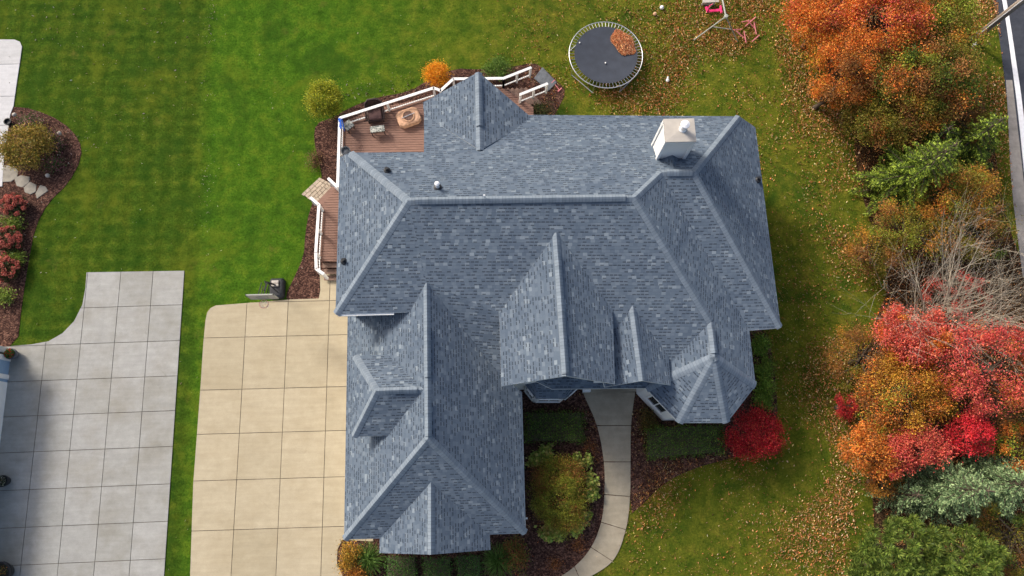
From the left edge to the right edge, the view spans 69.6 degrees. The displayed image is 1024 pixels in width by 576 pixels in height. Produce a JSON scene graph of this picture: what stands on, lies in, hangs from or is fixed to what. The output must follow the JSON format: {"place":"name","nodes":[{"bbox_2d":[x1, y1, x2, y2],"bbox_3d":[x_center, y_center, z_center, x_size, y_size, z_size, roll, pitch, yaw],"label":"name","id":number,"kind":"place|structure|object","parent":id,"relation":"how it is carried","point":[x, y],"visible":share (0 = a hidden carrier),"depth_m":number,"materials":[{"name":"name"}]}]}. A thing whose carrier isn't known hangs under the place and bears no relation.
{"place":"outdoors","nodes":[
{"label":"outdoors","id":0,"kind":"place"},
{"bbox_2d":[0,271,183,575],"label":"neighbour driveway","id":1,"kind":"structure","parent":0,"point":[79,540],"depth_m":38.67,"materials":[{"name":"grey concrete"}]},
{"bbox_2d":[0,561,13,575],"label":"potted plant","id":2,"kind":"object","parent":1,"relation":"on","point":[6,568],"visible":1,"depth_m":36.47,"materials":[{"name":"green plant"}]},
{"bbox_2d":[190,274,372,575],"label":"driveway","id":3,"kind":"structure","parent":0,"point":[258,507],"depth_m":38.85,"materials":[{"name":"beige concrete"}]},
{"bbox_2d":[302,178,330,200],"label":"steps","id":4,"kind":"structure","parent":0,"point":[319,189],"depth_m":42.22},
{"bbox_2d":[351,541,385,575],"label":"ornamental grass","id":5,"kind":"object","parent":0,"point":[367,557],"depth_m":37.05,"materials":[{"name":"green plant"}]},
{"bbox_2d":[478,543,515,575],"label":"ornamental grass","id":6,"kind":"object","parent":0,"point":[494,560],"depth_m":37.17,"materials":[{"name":"green plant"}]},
{"bbox_2d":[0,0,1019,575],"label":"lawn","id":7,"kind":"structure","parent":0,"point":[138,202],"depth_m":42.83,"materials":[{"name":"green plant"}]},
{"bbox_2d":[0,346,10,439],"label":"neighbour house","id":8,"kind":"structure","parent":7,"relation":"on","point":[4,368],"depth_m":38.88,"materials":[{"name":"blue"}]},
{"bbox_2d":[0,381,7,439],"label":"garage door","id":9,"kind":"structure","parent":8,"relation":"in","point":[3,385],"depth_m":38.73,"materials":[{"name":"white paint"}]},
{"bbox_2d":[0,39,21,186],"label":"neighbour walkway","id":10,"kind":"structure","parent":7,"relation":"on","point":[10,59],"depth_m":43.42,"materials":[{"name":"concrete"}]},
{"bbox_2d":[0,107,81,346],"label":"mulch bed","id":11,"kind":"object","parent":7,"relation":"on","point":[55,183],"visible":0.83,"depth_m":41.80,"materials":[{"name":"brown wood"}]},
{"bbox_2d":[0,287,19,308],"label":"lime plant","id":12,"kind":"object","parent":11,"relation":"on","point":[5,296],"visible":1,"depth_m":39.93,"materials":[{"name":"green plant"}]},
{"bbox_2d":[0,255,20,283],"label":"hydrangea","id":13,"kind":"object","parent":11,"relation":"on","point":[8,272],"visible":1,"depth_m":40.09,"materials":[{"name":"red plant"}]},
{"bbox_2d":[3,165,17,181],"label":"flagstone","id":14,"kind":"object","parent":11,"relation":"on","point":[9,175],"visible":0.82,"depth_m":42.00,"materials":[{"name":"grey stone"}]},
{"bbox_2d":[0,225,24,254],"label":"hydrangea","id":15,"kind":"object","parent":11,"relation":"on","point":[11,238],"visible":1,"depth_m":40.47,"materials":[{"name":"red plant"}]},
{"bbox_2d":[0,192,27,216],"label":"hydrangea","id":16,"kind":"object","parent":11,"relation":"on","point":[17,200],"visible":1,"depth_m":40.90,"materials":[{"name":"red plant"}]},
{"bbox_2d":[0,212,27,233],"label":"lime plant","id":17,"kind":"object","parent":11,"relation":"on","point":[12,221],"visible":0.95,"depth_m":40.93,"materials":[{"name":"green plant"}]},
{"bbox_2d":[1,248,28,272],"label":"lime plant","id":18,"kind":"object","parent":11,"relation":"on","point":[16,257],"visible":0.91,"depth_m":40.46,"materials":[{"name":"green plant"}]},
{"bbox_2d":[14,175,29,187],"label":"flagstone","id":19,"kind":"object","parent":11,"relation":"on","point":[21,181],"visible":1,"depth_m":41.92,"materials":[{"name":"grey stone"}]},
{"bbox_2d":[0,119,57,173],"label":"weigela shrub","id":20,"kind":"object","parent":11,"relation":"on","point":[25,133],"visible":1,"depth_m":41.20,"materials":[{"name":"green plant"}]},
{"bbox_2d":[12,110,50,125],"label":"rose bush","id":21,"kind":"object","parent":11,"relation":"on","point":[29,117],"visible":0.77,"depth_m":42.36,"materials":[{"name":"green plant"}]},
{"bbox_2d":[39,151,71,174],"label":"rose bush","id":22,"kind":"object","parent":11,"relation":"on","point":[49,162],"visible":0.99,"depth_m":41.88,"materials":[{"name":"green plant"}]},
{"bbox_2d":[46,127,68,150],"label":"rose bush","id":23,"kind":"object","parent":11,"relation":"on","point":[55,138],"visible":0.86,"depth_m":42.12,"materials":[{"name":"green plant"}]},
{"bbox_2d":[245,278,285,307],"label":"basketball hoop","id":24,"kind":"object","parent":7,"relation":"on","point":[277,292],"visible":1,"depth_m":40.06,"materials":[{"name":"black plastic"}]},
{"bbox_2d":[301,75,346,121],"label":"round shrub","id":25,"kind":"object","parent":7,"relation":"on","point":[314,97],"visible":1,"depth_m":41.67,"materials":[{"name":"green plant"}]},
{"bbox_2d":[286,63,564,299],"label":"mulch bed","id":26,"kind":"object","parent":7,"relation":"on","point":[305,283],"visible":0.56,"depth_m":43.04,"materials":[{"name":"brown wood"}]},
{"bbox_2d":[304,148,324,172],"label":"brown shrub","id":27,"kind":"object","parent":26,"relation":"on","point":[314,156],"visible":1,"depth_m":42.40,"materials":[{"name":"green plant"}]},
{"bbox_2d":[310,66,547,280],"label":"deck","id":28,"kind":"structure","parent":26,"relation":"on","point":[361,138],"depth_m":42.04,"materials":[{"name":"wood"}]},
{"bbox_2d":[364,98,384,123],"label":"wicker chair","id":29,"kind":"object","parent":28,"relation":"on","point":[376,115],"visible":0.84,"depth_m":41.88,"materials":[{"name":"brown wicker"}]},
{"bbox_2d":[396,107,420,128],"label":"fire pit","id":30,"kind":"object","parent":28,"relation":"on","point":[408,117],"visible":1,"depth_m":42.02,"materials":[{"name":"beige stone"}]},
{"bbox_2d":[420,58,450,87],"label":"barberry shrub","id":31,"kind":"object","parent":26,"relation":"on","point":[438,76],"visible":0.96,"depth_m":43.11,"materials":[{"name":"orange plant"}]},
{"bbox_2d":[480,49,515,81],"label":"green shrub","id":32,"kind":"object","parent":26,"relation":"on","point":[500,64],"visible":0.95,"depth_m":43.60,"materials":[{"name":"green plant"}]},
{"bbox_2d":[534,67,556,90],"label":"step pad","id":33,"kind":"object","parent":26,"relation":"on","point":[542,76],"visible":0.98,"depth_m":44.21,"materials":[{"name":"concrete"}]},
{"bbox_2d":[530,100,562,114],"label":"dark shrub","id":34,"kind":"object","parent":26,"relation":"on","point":[539,108],"visible":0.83,"depth_m":43.02,"materials":[{"name":"green plant"}]},
{"bbox_2d":[337,389,615,575],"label":"mulch bed","id":35,"kind":"object","parent":7,"relation":"on","point":[541,551],"visible":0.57,"depth_m":38.16,"materials":[{"name":"brown wood"}]},
{"bbox_2d":[331,537,365,575],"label":"rust shrub","id":36,"kind":"object","parent":35,"relation":"on","point":[348,562],"visible":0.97,"depth_m":36.82,"materials":[{"name":"orange plant"}]},
{"bbox_2d":[381,554,418,575],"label":"boxwood hedge","id":37,"kind":"object","parent":35,"relation":"on","point":[401,566],"visible":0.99,"depth_m":37.14,"materials":[{"name":"green plant"}]},
{"bbox_2d":[419,554,454,575],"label":"boxwood hedge","id":38,"kind":"object","parent":35,"relation":"on","point":[434,566],"visible":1,"depth_m":37.16,"materials":[{"name":"green plant"}]},
{"bbox_2d":[454,552,483,575],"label":"boxwood hedge","id":39,"kind":"object","parent":35,"relation":"on","point":[468,565],"visible":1,"depth_m":37.15,"materials":[{"name":"green plant"}]},
{"bbox_2d":[497,532,534,575],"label":"autumn shrub","id":40,"kind":"object","parent":35,"relation":"on","point":[516,554],"visible":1,"depth_m":37.12,"materials":[{"name":"brown plant"}]},
{"bbox_2d":[524,450,541,468],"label":"hydrangea plant","id":41,"kind":"object","parent":35,"relation":"on","point":[534,456],"visible":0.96,"depth_m":38.53,"materials":[{"name":"green plant"}]},
{"bbox_2d":[534,525,552,542],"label":"hydrangea plant","id":42,"kind":"object","parent":35,"relation":"on","point":[544,533],"visible":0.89,"depth_m":37.66,"materials":[{"name":"green plant"}]},
{"bbox_2d":[537,442,557,462],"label":"hydrangea plant","id":43,"kind":"object","parent":35,"relation":"on","point":[546,449],"visible":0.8,"depth_m":38.70,"materials":[{"name":"green plant"}]},
{"bbox_2d":[523,408,587,445],"bbox_3d":[2.297,7.355,39.026,3.649,1.034,2.080,-1,76,-2],"label":"boxwood hedge","id":44,"kind":"object","parent":35,"relation":"on","point":[553,426],"visible":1,"depth_m":38.92,"materials":[{"name":"green plant"}]},
{"bbox_2d":[548,526,567,541],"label":"hydrangea plant","id":45,"kind":"object","parent":35,"relation":"on","point":[557,538],"visible":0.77,"depth_m":37.62,"materials":[{"name":"green plant"}]},
{"bbox_2d":[525,450,593,538],"bbox_3d":[2.453,10.542,37.621,4.270,2.068,4.911,-1,76,-2],"label":"spirea shrub","id":46,"kind":"object","parent":35,"relation":"on","point":[572,478],"visible":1,"depth_m":37.49,"materials":[{"name":"green plant"}]},
{"bbox_2d":[570,450,593,470],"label":"hydrangea plant","id":47,"kind":"object","parent":35,"relation":"on","point":[588,461],"visible":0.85,"depth_m":38.66,"materials":[{"name":"green plant"}]},
{"bbox_2d":[581,467,599,490],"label":"hydrangea plant","id":48,"kind":"object","parent":35,"relation":"on","point":[594,483],"visible":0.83,"depth_m":38.34,"materials":[{"name":"green plant"}]},
{"bbox_2d":[582,487,600,502],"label":"hydrangea plant","id":49,"kind":"object","parent":35,"relation":"on","point":[593,494],"visible":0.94,"depth_m":38.12,"materials":[{"name":"green plant"}]},
{"bbox_2d":[1,0,1023,575],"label":"fallen leaves","id":50,"kind":"object","parent":7,"relation":"on","point":[833,114],"visible":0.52,"depth_m":43.40,"materials":[{"name":"brown plant"}]},
{"bbox_2d":[333,72,781,554],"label":"house","id":51,"kind":"structure","parent":7,"relation":"on","point":[498,250],"depth_m":34.28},
{"bbox_2d":[645,395,666,414],"bbox_3d":[7.452,5.844,37.277,0.090,2.780,1.200,-41,81,-10],"label":"window","id":52,"kind":"structure","parent":51,"relation":"in","point":[650,398],"depth_m":38.03,"materials":[{"name":"white paint"}]},
{"bbox_2d":[562,392,634,575],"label":"front walk","id":53,"kind":"structure","parent":7,"relation":"on","point":[613,408],"depth_m":38.88,"materials":[{"name":"concrete"}]},
{"bbox_2d":[569,22,642,92],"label":"trampoline","id":54,"kind":"object","parent":7,"relation":"on","point":[595,50],"visible":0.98,"depth_m":43.82,"materials":[{"name":"fabric"}]},
{"bbox_2d":[610,29,635,55],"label":"leaf pile","id":55,"kind":"object","parent":54,"relation":"on","point":[626,48],"visible":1,"depth_m":43.92,"materials":[{"name":"orange plant"}]},
{"bbox_2d":[630,330,776,512],"bbox_3d":[10.030,6.805,39.827,11.377,0.120,5.959,-26,78,-7],"label":"mulch bed","id":56,"kind":"object","parent":7,"relation":"on","point":[640,458],"visible":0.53,"depth_m":39.23,"materials":[{"name":"brown wood"}]},
{"bbox_2d":[631,404,662,438],"bbox_3d":[7.226,7.060,39.188,1.481,0.941,1.886,-28,79,-8],"label":"brown shrub","id":57,"kind":"object","parent":56,"relation":"on","point":[646,422],"visible":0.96,"depth_m":39.16,"materials":[{"name":"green plant"}]},
{"bbox_2d":[643,422,727,460],"bbox_3d":[9.117,8.148,38.946,4.620,1.140,2.165,-1,76,-2],"label":"boxwood hedge","id":58,"kind":"object","parent":56,"relation":"on","point":[700,439],"visible":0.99,"depth_m":38.87,"materials":[{"name":"green plant"}]},
{"bbox_2d":[718,401,790,467],"bbox_3d":[12.655,7.646,38.254,4.031,2.739,3.606,-1,76,-2],"label":"red maple shrub","id":59,"kind":"object","parent":56,"relation":"on","point":[769,445],"visible":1,"depth_m":37.91,"materials":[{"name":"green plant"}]},
{"bbox_2d":[750,331,773,361],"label":"hosta plant","id":60,"kind":"object","parent":56,"relation":"on","point":[762,344],"visible":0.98,"depth_m":40.18,"materials":[{"name":"green plant"}]},
{"bbox_2d":[751,388,777,414],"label":"hosta plant","id":61,"kind":"object","parent":56,"relation":"on","point":[765,403],"visible":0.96,"depth_m":39.40,"materials":[{"name":"green plant"}]},
{"bbox_2d":[753,352,778,382],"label":"hosta plant","id":62,"kind":"object","parent":56,"relation":"on","point":[764,371],"visible":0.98,"depth_m":39.90,"materials":[{"name":"green plant"}]},
{"bbox_2d":[752,376,781,400],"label":"hosta plant","id":63,"kind":"object","parent":56,"relation":"on","point":[764,384],"visible":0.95,"depth_m":39.60,"materials":[{"name":"green plant"}]},
{"bbox_2d":[693,0,737,41],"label":"swing set","id":64,"kind":"object","parent":7,"relation":"on","point":[716,10],"visible":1,"depth_m":44.23,"materials":[{"name":"grey metal"}]},
{"bbox_2d":[767,0,876,76],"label":"maple tree","id":65,"kind":"object","parent":7,"relation":"on","point":[814,11],"visible":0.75,"depth_m":41.52,"materials":[{"name":"orange plant"}]},
{"bbox_2d":[808,78,847,110],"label":"maple sapling","id":66,"kind":"object","parent":7,"relation":"on","point":[815,94],"visible":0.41,"depth_m":42.57,"materials":[{"name":"orange plant"}]},
{"bbox_2d":[800,23,887,115],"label":"maple tree","id":67,"kind":"object","parent":7,"relation":"on","point":[842,77],"visible":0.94,"depth_m":40.51,"materials":[{"name":"orange plant"}]},
{"bbox_2d":[832,390,861,424],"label":"red shrub","id":68,"kind":"object","parent":7,"relation":"on","point":[840,407],"visible":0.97,"depth_m":38.92,"materials":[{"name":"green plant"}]},
{"bbox_2d":[841,546,881,575],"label":"pine tree","id":69,"kind":"object","parent":7,"relation":"on","point":[857,566],"visible":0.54,"depth_m":36.45,"materials":[{"name":"green plant"}]},
{"bbox_2d":[820,311,911,403],"bbox_3d":[18.923,3.760,39.216,4.960,3.030,4.817,44,79,9],"label":"shrub","id":70,"kind":"object","parent":7,"relation":"on","point":[860,355],"visible":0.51,"depth_m":38.90,"materials":[{"name":"orange plant"}]},
{"bbox_2d":[842,217,909,277],"bbox_3d":[19.676,-2.164,40.619,3.923,3.156,3.467,-35,80,-9],"label":"shrub","id":71,"kind":"object","parent":7,"relation":"on","point":[871,250],"visible":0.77,"depth_m":40.00,"materials":[{"name":"orange plant"}]},
{"bbox_2d":[835,413,924,488],"bbox_3d":[18.352,8.312,37.586,4.695,4.017,3.696,-1,76,-2],"label":"orange maple tree","id":72,"kind":"object","parent":7,"relation":"on","point":[873,449],"visible":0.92,"depth_m":36.50,"materials":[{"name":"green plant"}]},
{"bbox_2d":[863,461,906,501],"bbox_3d":[19.084,9.805,38.167,2.713,2.228,2.473,-1,76,-2],"label":"shrub","id":73,"kind":"object","parent":7,"relation":"on","point":[872,484],"visible":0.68,"depth_m":37.55,"materials":[{"name":"orange plant"}]},
{"bbox_2d":[809,0,1023,575],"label":"woodland bed","id":74,"kind":"object","parent":7,"relation":"on","point":[881,515],"visible":0.24,"depth_m":41.73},
{"bbox_2d":[834,79,913,148],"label":"oak tree","id":75,"kind":"object","parent":74,"relation":"on","point":[852,109],"visible":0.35,"depth_m":41.51,"materials":[{"name":"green plant"}]},
{"bbox_2d":[835,0,945,63],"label":"maple tree","id":76,"kind":"object","parent":74,"relation":"on","point":[916,14],"visible":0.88,"depth_m":39.81,"materials":[{"name":"orange plant"}]},
{"bbox_2d":[865,477,928,519],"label":"blue spruce tree","id":77,"kind":"object","parent":74,"relation":"on","point":[907,496],"visible":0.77,"depth_m":37.69,"materials":[{"name":"green plant"}]},
{"bbox_2d":[845,76,961,156],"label":"oak tree","id":78,"kind":"object","parent":74,"relation":"on","point":[913,126],"visible":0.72,"depth_m":40.17,"materials":[{"name":"orange plant"}]},
{"bbox_2d":[857,513,950,575],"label":"pine tree","id":79,"kind":"object","parent":74,"relation":"on","point":[911,565],"visible":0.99,"depth_m":35.10,"materials":[{"name":"green plant"}]},
{"bbox_2d":[848,135,963,221],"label":"spruce tree","id":80,"kind":"object","parent":74,"relation":"on","point":[893,178],"visible":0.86,"depth_m":40.26,"materials":[{"name":"green plant"}]},
{"bbox_2d":[850,348,962,440],"bbox_3d":[19.720,5.424,37.994,5.670,4.665,5.058,-25,78,-7],"label":"gold maple tree","id":81,"kind":"object","parent":74,"relation":"on","point":[894,398],"visible":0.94,"depth_m":36.81,"materials":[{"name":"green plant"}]},
{"bbox_2d":[867,194,961,273],"bbox_3d":[21.944,-2.981,40.563,5.600,3.759,4.607,-1,76,-2],"label":"crabapple tree","id":82,"kind":"object","parent":74,"relation":"on","point":[909,234],"visible":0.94,"depth_m":39.73,"materials":[{"name":"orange plant"}]},
{"bbox_2d":[879,118,959,192],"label":"spruce tree","id":83,"kind":"object","parent":74,"relation":"on","point":[947,131],"visible":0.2,"depth_m":40.62,"materials":[{"name":"green plant"}]},
{"bbox_2d":[864,290,975,373],"bbox_3d":[20.440,2.611,38.337,4.888,5.344,4.024,24,77,4],"label":"red maple tree","id":84,"kind":"object","parent":74,"relation":"on","point":[904,343],"visible":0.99,"depth_m":37.03,"materials":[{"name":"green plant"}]},
{"bbox_2d":[885,418,958,477],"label":"red maple tree","id":85,"kind":"object","parent":74,"relation":"on","point":[935,450],"visible":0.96,"depth_m":36.14,"materials":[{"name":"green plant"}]},
{"bbox_2d":[856,21,990,128],"bbox_3d":[22.214,-11.437,41.215,6.941,6.509,6.874,-1,76,-2],"label":"oak tree","id":86,"kind":"object","parent":74,"relation":"on","point":[925,51],"visible":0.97,"depth_m":39.35,"materials":[{"name":"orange plant"}]},
{"bbox_2d":[830,186,1023,379],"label":"bare tree","id":87,"kind":"object","parent":74,"relation":"on","point":[949,309],"visible":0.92,"depth_m":37.43,"materials":[{"name":"grey plant"}]},
{"bbox_2d":[907,41,991,119],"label":"oak tree","id":88,"kind":"object","parent":74,"relation":"on","point":[976,89],"visible":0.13,"depth_m":40.89,"materials":[{"name":"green plant"}]},
{"bbox_2d":[900,453,1000,527],"bbox_3d":[22.446,9.994,36.442,4.176,5.600,4.521,-1,76,-2],"label":"blue spruce tree","id":89,"kind":"object","parent":74,"relation":"on","point":[956,489],"visible":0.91,"depth_m":36.91,"materials":[{"name":"green plant"}]},
{"bbox_2d":[910,0,990,64],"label":"oak tree","id":90,"kind":"object","parent":74,"relation":"on","point":[955,8],"visible":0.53,"depth_m":40.68,"materials":[{"name":"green plant"}]},
{"bbox_2d":[899,153,1012,234],"bbox_3d":[24.363,-4.974,40.657,6.154,4.686,5.033,-1,76,-2],"label":"crabapple tree","id":91,"kind":"object","parent":74,"relation":"on","point":[978,177],"visible":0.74,"depth_m":39.47,"materials":[{"name":"orange plant"}]},
{"bbox_2d":[919,269,995,328],"bbox_3d":[23.740,0.719,39.925,3.957,3.310,3.416,21,77,4],"label":"red maple sapling","id":92,"kind":"object","parent":74,"relation":"on","point":[939,289],"visible":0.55,"depth_m":39.16,"materials":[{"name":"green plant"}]},
{"bbox_2d":[911,111,1008,193],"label":"spruce tree","id":93,"kind":"object","parent":74,"relation":"on","point":[979,155],"visible":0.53,"depth_m":40.65,"materials":[{"name":"green plant"}]},
{"bbox_2d":[931,91,997,150],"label":"shrub","id":94,"kind":"object","parent":74,"relation":"on","point":[982,114],"visible":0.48,"depth_m":40.83,"materials":[{"name":"green plant"}]},
{"bbox_2d":[921,523,1010,575],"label":"pine tree","id":95,"kind":"object","parent":74,"relation":"on","point":[983,554],"visible":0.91,"depth_m":35.07,"materials":[{"name":"green plant"}]},
{"bbox_2d":[935,406,1002,462],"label":"red maple tree","id":96,"kind":"object","parent":74,"relation":"on","point":[970,433],"visible":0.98,"depth_m":36.78,"materials":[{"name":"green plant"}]},
{"bbox_2d":[920,300,1023,421],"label":"red maple tree","id":97,"kind":"object","parent":74,"relation":"on","point":[974,370],"visible":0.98,"depth_m":36.37,"materials":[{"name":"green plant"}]},
{"bbox_2d":[933,205,1022,267],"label":"crabapple tree","id":98,"kind":"object","parent":74,"relation":"on","point":[998,222],"visible":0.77,"depth_m":39.60,"materials":[{"name":"brown plant"}]},
{"bbox_2d":[934,361,1023,451],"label":"maple tree","id":99,"kind":"object","parent":74,"relation":"on","point":[969,400],"visible":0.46,"depth_m":37.66,"materials":[{"name":"red plant"}]},
{"bbox_2d":[945,438,1023,526],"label":"blue spruce tree","id":100,"kind":"object","parent":74,"relation":"on","point":[1003,480],"visible":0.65,"depth_m":37.01,"materials":[{"name":"green plant"}]},
{"bbox_2d":[968,502,1023,575],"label":"shrub","id":101,"kind":"object","parent":74,"relation":"on","point":[999,534],"visible":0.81,"depth_m":36.86,"materials":[{"name":"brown plant"}]},
{"bbox_2d":[979,412,1023,473],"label":"shrub","id":102,"kind":"object","parent":74,"relation":"on","point":[1006,445],"visible":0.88,"depth_m":37.13,"materials":[{"name":"orange plant"}]},
{"bbox_2d":[971,0,1023,39],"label":"utility pole","id":103,"kind":"object","parent":7,"relation":"on","point":[1004,14],"visible":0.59,"depth_m":42.59,"materials":[{"name":"brown wood"}]},
{"bbox_2d":[994,0,1023,178],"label":"road","id":104,"kind":"structure","parent":0,"point":[1016,17],"depth_m":45.63,"materials":[{"name":"grey asphalt"}]},
{"bbox_2d":[1002,0,1023,164],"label":"road edge line","id":105,"kind":"object","parent":104,"relation":"on","point":[1017,85],"visible":0.96,"depth_m":45.05,"materials":[{"name":"paint"}]},
{"bbox_2d":[1006,80,1023,276],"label":"gravel shoulder","id":106,"kind":"object","parent":104,"relation":"on","point":[1016,174],"visible":1,"depth_m":43.66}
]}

